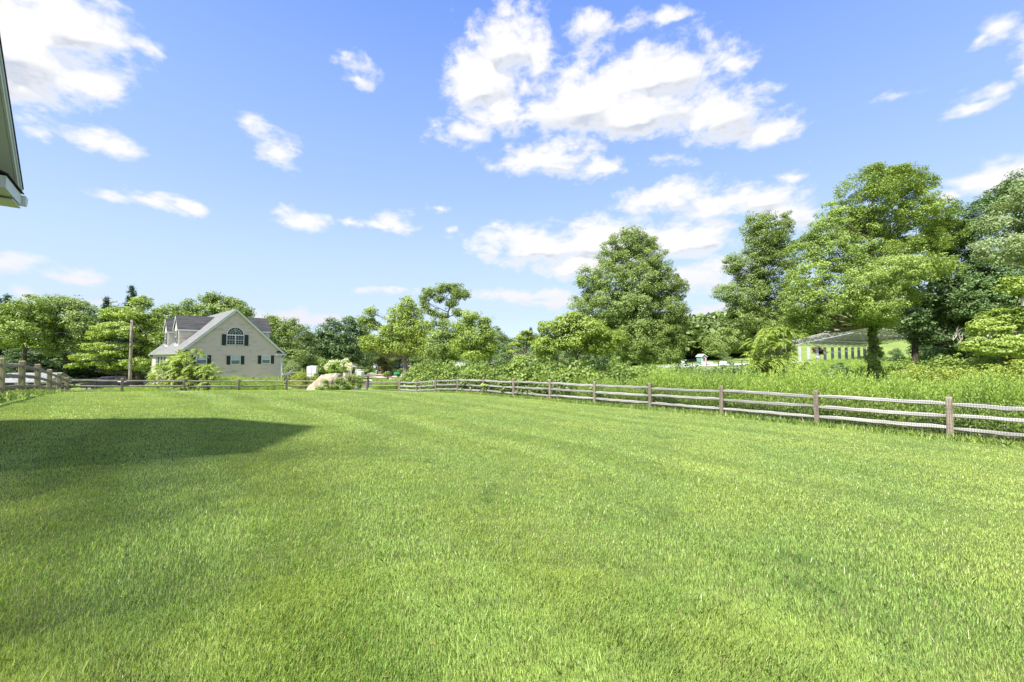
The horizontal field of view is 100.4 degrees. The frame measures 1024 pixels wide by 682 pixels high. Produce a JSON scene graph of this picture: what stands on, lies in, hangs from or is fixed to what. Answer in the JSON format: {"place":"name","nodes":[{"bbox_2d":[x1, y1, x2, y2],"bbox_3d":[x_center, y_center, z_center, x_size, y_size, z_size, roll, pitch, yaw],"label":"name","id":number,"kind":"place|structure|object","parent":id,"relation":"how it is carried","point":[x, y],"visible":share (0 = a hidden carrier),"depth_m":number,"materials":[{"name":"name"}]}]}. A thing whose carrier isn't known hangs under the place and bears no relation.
{"place":"outdoors","nodes":[
{"label":"outdoors","id":0,"kind":"place"},
{"bbox_2d":[353,373,402,380],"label":"dirt road","id":1,"kind":"structure","parent":0,"point":[372,374],"depth_m":109.68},
{"bbox_2d":[0,389,1023,681],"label":"lawn","id":2,"kind":"structure","parent":0,"point":[490,520],"depth_m":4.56,"materials":[{"name":"plant"}]},
{"bbox_2d":[0,358,68,394],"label":"split rail fence","id":3,"kind":"object","parent":2,"relation":"on","point":[21,376],"visible":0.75,"depth_m":16.14,"materials":[{"name":"grey wood"}]},
{"bbox_2d":[69,378,398,391],"bbox_3d":[-17.973,3.501,31.155,20.451,2.330,0.495,2,-3,-38],"label":"split rail fence","id":4,"kind":"object","parent":2,"relation":"on","point":[184,385],"visible":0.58,"depth_m":28.14,"materials":[{"name":"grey wood"}]},
{"bbox_2d":[0,0,1023,343],"label":"sky","id":5,"kind":"structure","parent":0,"point":[309,161],"materials":[{"name":"blue"}]},
{"bbox_2d":[71,329,1023,441],"bbox_3d":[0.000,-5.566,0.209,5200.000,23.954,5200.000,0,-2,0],"label":"ground","id":6,"kind":"structure","parent":0,"point":[902,345],"depth_m":132.50,"materials":[{"name":"green plant"}]},
{"bbox_2d":[3,293,22,350],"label":"spruce tree","id":7,"kind":"object","parent":6,"relation":"on","point":[7,297],"visible":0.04,"depth_m":86.17,"materials":[{"name":"green plant"}]},
{"bbox_2d":[0,36,27,207],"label":"gabled house","id":8,"kind":"structure","parent":6,"relation":"on","point":[11,186],"depth_m":7.15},
{"bbox_2d":[0,346,48,372],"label":"background tree","id":9,"kind":"object","parent":6,"relation":"on","point":[18,358],"visible":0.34,"depth_m":79.12,"materials":[{"name":"green plant"}]},
{"bbox_2d":[0,294,61,372],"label":"maple tree","id":10,"kind":"object","parent":6,"relation":"on","point":[27,316],"visible":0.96,"depth_m":73.60,"materials":[{"name":"green plant"}]},
{"bbox_2d":[0,388,68,401],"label":"fence fringe grass","id":11,"kind":"structure","parent":6,"relation":"on","point":[10,395],"depth_m":14.07,"materials":[{"name":"green plant"}]},
{"bbox_2d":[5,372,73,390],"bbox_3d":[-48.022,4.652,42.940,4.300,2.924,4.000,1,-2,-17],"label":"run in shed","id":12,"kind":"object","parent":6,"relation":"on","point":[14,381],"visible":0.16,"depth_m":42.40,"materials":[{"name":"white wood"}]},
{"bbox_2d":[15,349,79,374],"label":"background tree","id":13,"kind":"object","parent":6,"relation":"on","point":[48,364],"visible":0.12,"depth_m":83.58,"materials":[{"name":"green plant"}]},
{"bbox_2d":[7,381,97,391],"bbox_3d":[-38.833,4.235,35.215,0.652,1.708,6.721,-2,-3,40],"label":"board fence","id":14,"kind":"object","parent":6,"relation":"on","point":[72,383],"visible":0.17,"depth_m":36.81,"materials":[{"name":"black paint"}]},
{"bbox_2d":[28,348,94,378],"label":"background tree","id":15,"kind":"object","parent":6,"relation":"on","point":[52,359],"visible":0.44,"depth_m":82.40,"materials":[{"name":"green plant"}]},
{"bbox_2d":[32,292,103,374],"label":"maple tree","id":16,"kind":"object","parent":6,"relation":"on","point":[70,323],"visible":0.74,"depth_m":76.98,"materials":[{"name":"green plant"}]},
{"bbox_2d":[76,354,119,377],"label":"background tree","id":17,"kind":"object","parent":6,"relation":"on","point":[99,375],"visible":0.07,"depth_m":88.61,"materials":[{"name":"green plant"}]},
{"bbox_2d":[87,296,115,376],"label":"spruce tree","id":18,"kind":"object","parent":6,"relation":"on","point":[105,304],"visible":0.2,"depth_m":87.71,"materials":[{"name":"green plant"}]},
{"bbox_2d":[80,376,141,388],"bbox_3d":[-46.758,5.021,49.850,5.300,1.858,1.910,0,-2,-6],"label":"pickup truck","id":19,"kind":"object","parent":6,"relation":"on","point":[100,383],"visible":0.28,"depth_m":49.07,"materials":[{"name":"black paint"}]},
{"bbox_2d":[63,295,165,384],"bbox_3d":[-55.627,0.188,60.065,14.541,13.496,6.194,0,-2,0],"label":"maple tree","id":20,"kind":"object","parent":6,"relation":"on","point":[137,316],"visible":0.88,"depth_m":59.43,"materials":[{"name":"green plant"}]},
{"bbox_2d":[69,383,179,390],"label":"meadow grass","id":21,"kind":"structure","parent":6,"relation":"on","point":[130,389],"depth_m":35.30,"materials":[{"name":"green plant"}]},
{"bbox_2d":[109,285,147,376],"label":"spruce tree","id":22,"kind":"object","parent":6,"relation":"on","point":[133,294],"visible":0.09,"depth_m":83.71,"materials":[{"name":"green plant"}]},
{"bbox_2d":[128,320,132,379],"bbox_3d":[-44.659,1.912,49.958,0.333,8.765,0.344,0,-2,0],"label":"utility pole","id":23,"kind":"object","parent":6,"relation":"on","point":[130,353],"visible":0.87,"depth_m":49.90,"materials":[{"name":"brown wood"}]},
{"bbox_2d":[0,347,128,355],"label":"overhead cable","id":24,"kind":"object","parent":23,"relation":"attached to","point":[63,352],"visible":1,"depth_m":46.40,"materials":[{"name":"metal"}]},
{"bbox_2d":[0,324,129,336],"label":"overhead wire","id":25,"kind":"object","parent":23,"relation":"attached to","point":[65,332],"visible":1,"depth_m":46.51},
{"bbox_2d":[146,303,191,345],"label":"maple tree","id":26,"kind":"object","parent":6,"relation":"on","point":[172,311],"visible":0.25,"depth_m":75.79,"materials":[{"name":"green plant"}]},
{"bbox_2d":[145,348,225,390],"bbox_3d":[-28.291,2.761,36.951,7.584,4.257,3.876,0,-2,0],"label":"sumac shrub","id":27,"kind":"object","parent":6,"relation":"on","point":[179,365],"visible":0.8,"depth_m":36.17,"materials":[{"name":"green plant"}]},
{"bbox_2d":[179,298,203,315],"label":"oak tree","id":28,"kind":"object","parent":6,"relation":"on","point":[192,308],"visible":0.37,"depth_m":79.50,"materials":[{"name":"green plant"}]},
{"bbox_2d":[148,309,285,383],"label":"beige house","id":29,"kind":"structure","parent":6,"relation":"on","point":[236,342],"depth_m":46.09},
{"bbox_2d":[196,355,206,363],"bbox_3d":[-31.360,1.885,43.091,0.065,0.940,0.920,-2,-3,43],"label":"window","id":30,"kind":"structure","parent":29,"relation":"in","point":[203,360],"depth_m":43.10,"materials":[{"name":"white glass"}]},
{"bbox_2d":[226,335,235,344],"bbox_3d":[-29.644,-0.101,45.017,0.065,1.070,0.820,-2,-3,43],"label":"window","id":31,"kind":"structure","parent":29,"relation":"in","point":[230,339],"depth_m":44.99,"materials":[{"name":"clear glass"}]},
{"bbox_2d":[230,356,240,364],"bbox_3d":[-29.331,2.034,45.274,0.065,0.940,0.920,-2,-3,43],"label":"window","id":32,"kind":"structure","parent":29,"relation":"in","point":[235,360],"depth_m":45.28,"materials":[{"name":"white glass"}]},
{"bbox_2d":[227,327,243,334],"bbox_3d":[-29.373,-1.065,45.348,0.060,0.890,1.640,-2,-3,43],"label":"arched window","id":33,"kind":"structure","parent":29,"relation":"in","point":[234,330],"depth_m":45.33,"materials":[{"name":"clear glass"}]},
{"bbox_2d":[235,335,243,344],"bbox_3d":[-29.100,-0.079,45.603,0.065,1.070,0.820,-2,-3,43],"label":"window","id":34,"kind":"structure","parent":29,"relation":"in","point":[239,339],"depth_m":45.59,"materials":[{"name":"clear glass"}]},
{"bbox_2d":[261,355,270,363],"bbox_3d":[-27.336,2.068,47.425,0.065,0.940,0.920,-2,-3,43],"label":"window","id":35,"kind":"structure","parent":29,"relation":"in","point":[265,359],"depth_m":47.43,"materials":[{"name":"white glass"}]},
{"bbox_2d":[194,290,256,317],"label":"oak tree","id":36,"kind":"object","parent":6,"relation":"on","point":[214,301],"visible":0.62,"depth_m":77.63,"materials":[{"name":"green plant"}]},
{"bbox_2d":[210,375,284,389],"bbox_3d":[-23.420,3.713,38.084,5.886,1.376,10.611,2,-3,-35],"label":"hedge","id":37,"kind":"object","parent":6,"relation":"on","point":[233,378],"depth_m":35.45,"materials":[{"name":"green plant"}]},
{"bbox_2d":[262,313,308,365],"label":"oak tree","id":38,"kind":"object","parent":6,"relation":"on","point":[283,343],"visible":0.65,"depth_m":83.13,"materials":[{"name":"green plant"}]},
{"bbox_2d":[282,358,297,377],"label":"background tree","id":39,"kind":"object","parent":6,"relation":"on","point":[286,361],"visible":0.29,"depth_m":74.94,"materials":[{"name":"green plant"}]},
{"bbox_2d":[282,362,304,380],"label":"weeping tree","id":40,"kind":"object","parent":6,"relation":"on","point":[294,367],"visible":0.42,"depth_m":46.80,"materials":[{"name":"green plant"}]},
{"bbox_2d":[283,317,321,356],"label":"oak tree","id":41,"kind":"object","parent":6,"relation":"on","point":[307,341],"visible":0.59,"depth_m":99.35,"materials":[{"name":"green plant"}]},
{"bbox_2d":[288,370,318,388],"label":"garden perennials","id":42,"kind":"object","parent":6,"relation":"on","point":[297,376],"visible":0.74,"depth_m":33.33,"materials":[{"name":"green plant"}]},
{"bbox_2d":[298,355,320,378],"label":"evergreen shrub","id":43,"kind":"object","parent":6,"relation":"on","point":[314,359],"visible":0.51,"depth_m":87.49,"materials":[{"name":"green plant"}]},
{"bbox_2d":[307,366,320,377],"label":"horse trailer","id":44,"kind":"object","parent":6,"relation":"on","point":[311,370],"visible":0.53,"depth_m":79.81,"materials":[{"name":"white paint"}]},
{"bbox_2d":[317,358,327,373],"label":"evergreen shrub","id":45,"kind":"object","parent":6,"relation":"on","point":[321,366],"visible":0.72,"depth_m":71.90,"materials":[{"name":"green plant"}]},
{"bbox_2d":[314,379,333,389],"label":"garden perennials","id":46,"kind":"object","parent":6,"relation":"on","point":[329,387],"visible":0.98,"depth_m":30.10,"materials":[{"name":"green plant"}]},
{"bbox_2d":[307,373,343,389],"bbox_3d":[-13.864,3.294,31.702,2.634,1.876,2.122,0,-2,0],"label":"boulder","id":47,"kind":"object","parent":6,"relation":"on","point":[331,378],"visible":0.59,"depth_m":30.89,"materials":[{"name":"beige stone"}]},
{"bbox_2d":[304,316,359,362],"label":"oak tree","id":48,"kind":"object","parent":6,"relation":"on","point":[331,338],"visible":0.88,"depth_m":106.90,"materials":[{"name":"green plant"}]},
{"bbox_2d":[324,358,352,374],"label":"hydrangea tree","id":49,"kind":"object","parent":6,"relation":"on","point":[336,365],"visible":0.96,"depth_m":49.59,"materials":[{"name":"green plant"}]},
{"bbox_2d":[333,376,349,389],"bbox_3d":[-12.398,3.343,30.933,1.264,1.580,0.838,-1,-2,14],"label":"peony bush","id":50,"kind":"object","parent":6,"relation":"on","point":[338,385],"visible":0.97,"depth_m":30.75,"materials":[{"name":"green plant"}]},
{"bbox_2d":[343,372,365,389],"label":"garden perennials","id":51,"kind":"object","parent":6,"relation":"on","point":[352,382],"visible":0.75,"depth_m":32.76,"materials":[{"name":"green plant"}]},
{"bbox_2d":[340,316,373,373],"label":"oak tree","id":52,"kind":"object","parent":6,"relation":"on","point":[354,327],"visible":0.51,"depth_m":110.96,"materials":[{"name":"green plant"}]},
{"bbox_2d":[353,362,373,373],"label":"background tree","id":53,"kind":"object","parent":6,"relation":"on","point":[369,367],"visible":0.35,"depth_m":128.67,"materials":[{"name":"green plant"}]},
{"bbox_2d":[354,331,380,373],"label":"background tree","id":54,"kind":"object","parent":6,"relation":"on","point":[374,357],"visible":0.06,"depth_m":129.48,"materials":[{"name":"green plant"}]},
{"bbox_2d":[374,336,397,371],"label":"background tree","id":55,"kind":"object","parent":6,"relation":"on","point":[389,361],"visible":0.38,"depth_m":133.74,"materials":[{"name":"green plant"}]},
{"bbox_2d":[370,377,414,389],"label":"meadow grass","id":56,"kind":"structure","parent":6,"relation":"on","point":[383,387],"depth_m":39.69,"materials":[{"name":"green plant"}]},
{"bbox_2d":[355,294,430,375],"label":"locust tree","id":57,"kind":"object","parent":6,"relation":"on","point":[393,329],"visible":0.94,"depth_m":91.17,"materials":[{"name":"green plant"}]},
{"bbox_2d":[373,329,424,372],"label":"background tree","id":58,"kind":"object","parent":6,"relation":"on","point":[399,361],"visible":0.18,"depth_m":137.40,"materials":[{"name":"green plant"}]},
{"bbox_2d":[416,316,461,363],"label":"oak tree","id":59,"kind":"object","parent":6,"relation":"on","point":[435,351],"visible":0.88,"depth_m":86.92,"materials":[{"name":"green plant"}]},
{"bbox_2d":[416,281,471,363],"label":"elm tree","id":60,"kind":"object","parent":6,"relation":"on","point":[456,291],"visible":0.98,"depth_m":96.15,"materials":[{"name":"green plant"}]},
{"bbox_2d":[446,308,498,361],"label":"birch tree","id":61,"kind":"object","parent":6,"relation":"on","point":[467,328],"visible":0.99,"depth_m":79.20,"materials":[{"name":"green plant"}]},
{"bbox_2d":[486,326,505,354],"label":"background tree","id":62,"kind":"object","parent":6,"relation":"on","point":[498,337],"visible":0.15,"depth_m":148.20,"materials":[{"name":"green plant"}]},
{"bbox_2d":[490,340,507,368],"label":"background tree","id":63,"kind":"object","parent":6,"relation":"on","point":[499,343],"visible":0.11,"depth_m":127.12,"materials":[{"name":"green plant"}]},
{"bbox_2d":[407,383,596,400],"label":"hedge foot weeds","id":64,"kind":"object","parent":6,"relation":"on","point":[411,388],"visible":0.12,"depth_m":26.16,"materials":[{"name":"green plant"}]},
{"bbox_2d":[492,341,519,368],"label":"background tree","id":65,"kind":"object","parent":6,"relation":"on","point":[504,359],"visible":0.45,"depth_m":117.30,"materials":[{"name":"green plant"}]},
{"bbox_2d":[501,333,515,348],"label":"background tree","id":66,"kind":"object","parent":6,"relation":"on","point":[504,336],"visible":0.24,"depth_m":157.95,"materials":[{"name":"green plant"}]},
{"bbox_2d":[506,330,535,357],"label":"locust sapling","id":67,"kind":"object","parent":6,"relation":"on","point":[529,334],"visible":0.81,"depth_m":61.94,"materials":[{"name":"green plant"}]},
{"bbox_2d":[513,334,528,354],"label":"background tree","id":68,"kind":"object","parent":6,"relation":"on","point":[523,346],"visible":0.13,"depth_m":155.87,"materials":[{"name":"green plant"}]},
{"bbox_2d":[396,355,694,403],"bbox_3d":[-1.096,2.816,31.155,27.429,3.613,8.916,-2,-3,36],"label":"vine hedge","id":69,"kind":"object","parent":6,"relation":"on","point":[518,370],"visible":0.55,"depth_m":27.74,"materials":[{"name":"green plant"}]},
{"bbox_2d":[526,333,565,362],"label":"background tree","id":70,"kind":"object","parent":6,"relation":"on","point":[530,350],"visible":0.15,"depth_m":139.34,"materials":[{"name":"green plant"}]},
{"bbox_2d":[557,349,574,367],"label":"background tree","id":71,"kind":"object","parent":6,"relation":"on","point":[568,357],"visible":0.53,"depth_m":82.82,"materials":[{"name":"green plant"}]},
{"bbox_2d":[531,311,629,370],"bbox_3d":[5.773,1.026,37.306,8.584,7.331,4.326,0,-2,0],"label":"walnut tree","id":72,"kind":"object","parent":6,"relation":"on","point":[561,339],"visible":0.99,"depth_m":36.45,"materials":[{"name":"green plant"}]},
{"bbox_2d":[528,373,646,400],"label":"tall weeds","id":73,"kind":"object","parent":6,"relation":"on","point":[604,380],"visible":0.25,"depth_m":22.24,"materials":[{"name":"green plant"}]},
{"bbox_2d":[497,353,688,377],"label":"bramble bank","id":74,"kind":"structure","parent":6,"relation":"on","point":[605,369],"depth_m":40.19,"materials":[{"name":"green plant"}]},
{"bbox_2d":[573,343,617,370],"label":"background tree","id":75,"kind":"object","parent":6,"relation":"on","point":[603,360],"visible":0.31,"depth_m":89.36,"materials":[{"name":"green plant"}]},
{"bbox_2d":[566,224,692,366],"bbox_3d":[16.269,-5.093,57.000,17.872,21.826,10.219,0,-2,0],"label":"oak tree","id":76,"kind":"object","parent":6,"relation":"on","point":[635,312],"visible":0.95,"depth_m":56.11,"materials":[{"name":"green plant"}]},
{"bbox_2d":[683,347,699,359],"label":"background tree","id":77,"kind":"object","parent":6,"relation":"on","point":[696,350],"visible":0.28,"depth_m":149.51,"materials":[{"name":"green plant"}]},
{"bbox_2d":[695,354,707,361],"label":"green hut","id":78,"kind":"object","parent":6,"relation":"on","point":[700,357],"visible":0.79,"depth_m":126.30,"materials":[{"name":"white paint"}]},
{"bbox_2d":[399,377,1023,442],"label":"split rail fence","id":79,"kind":"object","parent":6,"relation":"on","point":[949,427],"visible":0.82,"depth_m":14.63,"materials":[{"name":"grey wood"}]},
{"bbox_2d":[702,209,801,357],"bbox_3d":[32.024,-6.126,56.383,13.688,22.890,6.661,0,-2,-10],"label":"oak tree","id":80,"kind":"object","parent":6,"relation":"on","point":[761,290],"visible":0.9,"depth_m":55.52,"materials":[{"name":"green plant"}]},
{"bbox_2d":[668,359,878,387],"bbox_3d":[21.364,2.901,34.825,17.822,2.946,5.855,0,-2,-11],"label":"scrub patch","id":81,"kind":"object","parent":6,"relation":"on","point":[721,367],"visible":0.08,"depth_m":33.77,"materials":[{"name":"green plant"}]},
{"bbox_2d":[739,327,815,382],"bbox_3d":[16.666,1.363,26.825,5.029,4.571,3.360,0,-2,0],"label":"sumac shrub","id":82,"kind":"object","parent":6,"relation":"on","point":[781,361],"visible":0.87,"depth_m":26.62,"materials":[{"name":"green plant"}]},
{"bbox_2d":[612,304,947,357],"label":"distant woodland","id":83,"kind":"object","parent":6,"relation":"on","point":[700,328],"visible":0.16,"depth_m":139.43,"materials":[{"name":"green plant"}]},
{"bbox_2d":[787,358,821,379],"bbox_3d":[21.040,2.525,30.800,2.593,2.623,3.697,-1,-2,24],"label":"sumac shrub","id":84,"kind":"object","parent":6,"relation":"on","point":[802,364],"visible":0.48,"depth_m":30.94,"materials":[{"name":"green plant"}]},
{"bbox_2d":[591,384,1023,440],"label":"fence foot weeds","id":85,"kind":"object","parent":6,"relation":"on","point":[988,425],"visible":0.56,"depth_m":13.96,"materials":[{"name":"green plant"}]},
{"bbox_2d":[636,359,1023,432],"bbox_3d":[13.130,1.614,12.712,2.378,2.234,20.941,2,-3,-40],"label":"tall weeds","id":86,"kind":"object","parent":6,"relation":"on","point":[982,396],"visible":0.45,"depth_m":14.10,"materials":[{"name":"green plant"}]},
{"bbox_2d":[824,362,854,377],"bbox_3d":[27.637,3.043,35.940,3.007,2.574,1.590,0,-2,0],"label":"bush","id":87,"kind":"object","parent":6,"relation":"on","point":[837,365],"visible":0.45,"depth_m":35.78,"materials":[{"name":"green plant"}]},
{"bbox_2d":[793,328,905,362],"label":"house","id":88,"kind":"structure","parent":6,"relation":"on","point":[857,337],"depth_m":108.92,"materials":[{"name":"metal"}]},
{"bbox_2d":[811,357,920,377],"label":"meadow grass","id":89,"kind":"structure","parent":6,"relation":"on","point":[824,364],"depth_m":69.41,"materials":[{"name":"green plant"}]},
{"bbox_2d":[777,160,976,382],"bbox_3d":[38.998,-7.282,43.743,24.942,23.888,10.597,1,-2,-20],"label":"maple tree","id":90,"kind":"object","parent":6,"relation":"on","point":[877,285],"visible":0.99,"depth_m":43.27,"materials":[{"name":"green plant"}]},
{"bbox_2d":[861,326,884,380],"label":"vine column","id":91,"kind":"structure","parent":90,"relation":"attached to","point":[874,365],"depth_m":43.92,"materials":[{"name":"green plant"}]},
{"bbox_2d":[878,347,903,361],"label":"background tree","id":92,"kind":"object","parent":6,"relation":"on","point":[897,349],"visible":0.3,"depth_m":77.72,"materials":[{"name":"green plant"}]},
{"bbox_2d":[893,351,910,361],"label":"background tree","id":93,"kind":"object","parent":6,"relation":"on","point":[897,355],"visible":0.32,"depth_m":74.53,"materials":[{"name":"green plant"}]},
{"bbox_2d":[911,332,958,371],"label":"background tree","id":94,"kind":"object","parent":6,"relation":"on","point":[924,352],"visible":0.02,"depth_m":60.06,"materials":[{"name":"green plant"}]},
{"bbox_2d":[910,325,959,371],"bbox_3d":[62.208,-0.824,58.079,9.883,11.751,13.517,1,-2,-26],"label":"background tree","id":95,"kind":"object","parent":6,"relation":"on","point":[929,346],"visible":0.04,"depth_m":61.92,"materials":[{"name":"green plant"}]},
{"bbox_2d":[880,228,996,364],"bbox_3d":[50.388,-4.647,50.589,14.256,19.032,7.914,0,-2,0],"label":"maple tree","id":96,"kind":"object","parent":6,"relation":"on","point":[927,313],"visible":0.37,"depth_m":49.33,"materials":[{"name":"green plant"}]},
{"bbox_2d":[885,358,1023,394],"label":"vine mound","id":97,"kind":"object","parent":6,"relation":"on","point":[940,370],"visible":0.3,"depth_m":23.71,"materials":[{"name":"green plant"}]},
{"bbox_2d":[886,352,1023,388],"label":"vine mound","id":98,"kind":"object","parent":6,"relation":"on","point":[950,361],"visible":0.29,"depth_m":33.96,"materials":[{"name":"green plant"}]},
{"bbox_2d":[929,334,992,370],"bbox_3d":[53.314,1.806,50.181,6.580,5.720,4.811,0,-2,-9],"label":"background tree","id":99,"kind":"object","parent":6,"relation":"on","point":[944,354],"visible":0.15,"depth_m":50.01,"materials":[{"name":"green plant"}]},
{"bbox_2d":[942,168,1023,359],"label":"oak tree","id":100,"kind":"object","parent":6,"relation":"on","point":[985,279],"visible":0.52,"depth_m":45.84,"materials":[{"name":"green plant"}]},
{"bbox_2d":[957,276,1023,373],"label":"maple sapling","id":101,"kind":"object","parent":6,"relation":"on","point":[1009,347],"visible":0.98,"depth_m":30.04,"materials":[{"name":"green plant"}]},
{"bbox_2d":[944,328,993,345],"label":"dead branches","id":102,"kind":"object","parent":101,"relation":"hanging from","point":[955,335],"visible":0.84,"depth_m":31.05,"materials":[{"name":"grey wood"}]},
{"bbox_2d":[964,177,1023,334],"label":"ash tree","id":103,"kind":"object","parent":6,"relation":"on","point":[1012,248],"visible":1,"depth_m":36.12,"materials":[{"name":"green plant"}]},
{"bbox_2d":[416,389,1023,447],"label":"fence fringe grass","id":104,"kind":"structure","parent":0,"point":[943,436],"depth_m":14.01,"materials":[{"name":"green plant"}]},
{"bbox_2d":[661,361,814,367],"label":"riding ring","id":105,"kind":"object","parent":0,"point":[714,364],"visible":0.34,"depth_m":109.68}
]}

